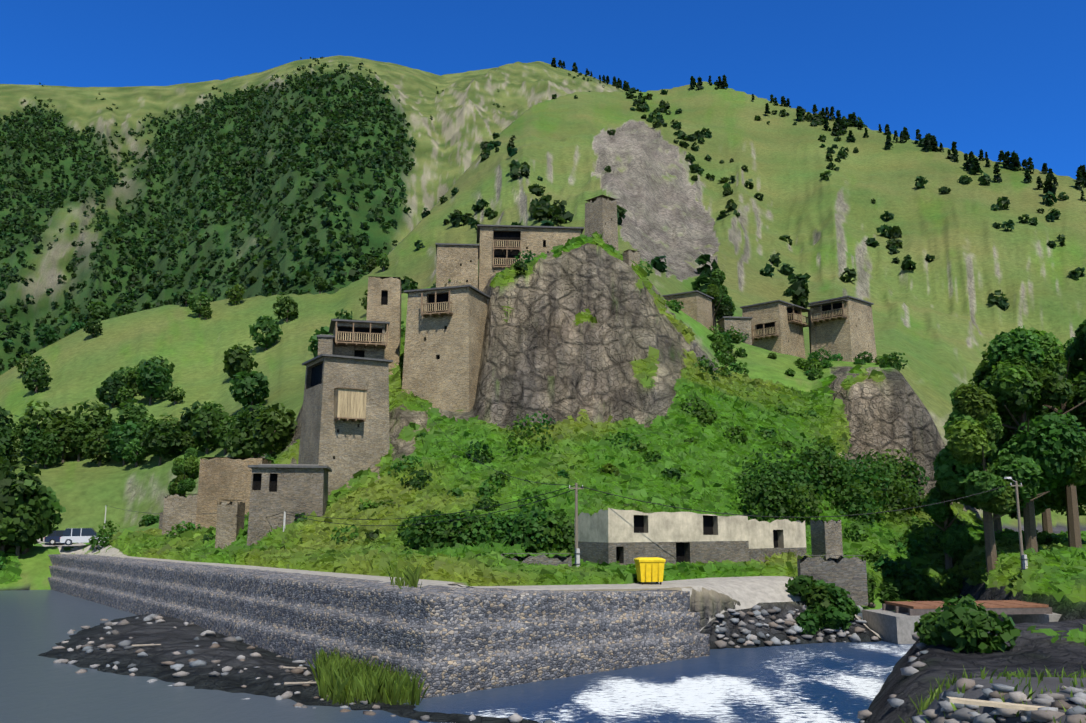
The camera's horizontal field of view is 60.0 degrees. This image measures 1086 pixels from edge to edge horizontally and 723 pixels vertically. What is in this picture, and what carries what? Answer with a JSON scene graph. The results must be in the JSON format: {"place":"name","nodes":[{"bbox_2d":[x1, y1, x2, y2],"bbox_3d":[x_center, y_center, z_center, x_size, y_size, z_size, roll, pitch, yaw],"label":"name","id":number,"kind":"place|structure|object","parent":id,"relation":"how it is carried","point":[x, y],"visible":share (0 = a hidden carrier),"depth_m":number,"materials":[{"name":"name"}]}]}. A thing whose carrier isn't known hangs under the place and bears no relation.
{"place":"outdoors","nodes":[
{"label":"outdoors","id":0,"kind":"place"},
{"bbox_2d":[0,590,913,722],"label":"river water","id":1,"kind":"structure","parent":0,"point":[839,682],"depth_m":35.55,"materials":[{"name":"blue liquid"}]},
{"bbox_2d":[0,55,1085,722],"bbox_3d":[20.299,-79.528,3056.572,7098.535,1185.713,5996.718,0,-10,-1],"label":"hillside terrain","id":2,"kind":"structure","parent":0,"point":[940,321],"depth_m":289.69,"materials":[{"name":"green plant"}]},
{"bbox_2d":[0,57,607,371],"bbox_3d":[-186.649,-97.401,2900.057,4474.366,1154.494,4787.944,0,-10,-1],"label":"forest trees","id":3,"kind":"object","parent":2,"relation":"on","point":[338,131],"visible":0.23,"depth_m":1121.27,"materials":[{"name":"green plant"}]},
{"bbox_2d":[48,554,709,698],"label":"gabion wall","id":4,"kind":"structure","parent":2,"relation":"on","point":[446,640],"depth_m":41.55,"materials":[{"name":"grey stone"}]},
{"bbox_2d":[37,536,884,640],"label":"gravel road","id":5,"kind":"structure","parent":2,"relation":"on","point":[748,592],"depth_m":51.93,"materials":[{"name":"grey gravel"}]},
{"bbox_2d":[44,528,108,544],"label":"parked cars","id":6,"kind":"object","parent":5,"relation":"on","point":[69,536],"visible":0.85,"depth_m":95.02,"materials":[{"name":"white metal"}]},
{"bbox_2d":[634,557,665,584],"bbox_3d":[5.710,11.206,50.285,1.480,1.410,1.150,1,-10,-9],"label":"dumpster","id":7,"kind":"object","parent":5,"relation":"on","point":[649,569],"visible":0.94,"depth_m":49.84,"materials":[{"name":"yellow plastic"}]},
{"bbox_2d":[159,511,867,605],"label":"stone ruins","id":8,"kind":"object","parent":2,"relation":"on","point":[835,566],"depth_m":54.19,"materials":[{"name":"stone"}]},
{"bbox_2d":[162,195,876,548],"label":"stone houses","id":9,"kind":"structure","parent":2,"relation":"on","point":[442,355],"depth_m":97.08,"materials":[{"name":"brown stone"}]},
{"bbox_2d":[248,224,873,471],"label":"flat roofs","id":10,"kind":"structure","parent":9,"relation":"attached to","point":[331,330],"depth_m":99.21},
{"bbox_2d":[334,240,847,421],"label":"wooden balconies","id":11,"kind":"structure","parent":9,"relation":"attached to","point":[344,406],"depth_m":97.34,"materials":[{"name":"brown wood"}]},
{"bbox_2d":[0,250,1085,652],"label":"trees","id":12,"kind":"object","parent":2,"relation":"on","point":[1018,372],"visible":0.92,"depth_m":67.65,"materials":[{"name":"green plant"}]},
{"bbox_2d":[0,57,1085,551],"bbox_3d":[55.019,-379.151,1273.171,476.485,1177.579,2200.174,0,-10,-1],"label":"slope trees","id":13,"kind":"object","parent":2,"relation":"on","point":[30,505],"visible":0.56,"depth_m":199.95,"materials":[{"name":"green plant"}]},
{"bbox_2d":[0,262,1085,579],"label":"tree trunks","id":14,"kind":"object","parent":2,"relation":"on","point":[992,524],"visible":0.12,"depth_m":68.37,"materials":[{"name":"brown plant"}]},
{"bbox_2d":[104,477,1027,570],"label":"utility poles","id":15,"kind":"object","parent":2,"relation":"on","point":[1023,557],"visible":0.77,"depth_m":57.98,"materials":[{"name":"grey wood"}]},
{"bbox_2d":[106,405,1014,525],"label":"power wires","id":16,"kind":"object","parent":15,"relation":"attached to","point":[560,494],"visible":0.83,"depth_m":58.62,"materials":[{"name":"black metal"}]},
{"bbox_2d":[51,602,1085,722],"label":"river stones","id":17,"kind":"object","parent":2,"relation":"on","point":[961,714],"visible":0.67,"depth_m":34.60,"materials":[{"name":"grey stone"}]},
{"bbox_2d":[132,643,1043,722],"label":"driftwood debris","id":18,"kind":"object","parent":2,"relation":"on","point":[990,703],"visible":0.83,"depth_m":15.08,"materials":[{"name":"beige wood"}]},
{"bbox_2d":[574,508,805,548],"bbox_3d":[9.895,10.792,60.752,16.083,2.524,4.402,5,-11,-30],"label":"ruined house plaster","id":19,"kind":"object","parent":2,"relation":"on","point":[610,525],"visible":0.96,"depth_m":57.94,"materials":[{"name":"beige paint"}]},
{"bbox_2d":[578,541,806,564],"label":"stone wall","id":20,"kind":"structure","parent":2,"relation":"on","point":[624,553],"depth_m":57.82,"materials":[{"name":"grey stone"}]},
{"bbox_2d":[862,600,1060,643],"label":"foot bridge","id":21,"kind":"structure","parent":2,"relation":"on","point":[886,622],"depth_m":50.93,"materials":[{"name":"grey concrete"}]},
{"bbox_2d":[0,231,1085,722],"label":"weedy grass","id":22,"kind":"structure","parent":0,"point":[582,451],"depth_m":76.40,"materials":[{"name":"green plant"}]},
{"bbox_2d":[0,0,1085,178],"label":"sky","id":23,"kind":"structure","parent":0,"point":[991,76],"materials":[{"name":"blue"}]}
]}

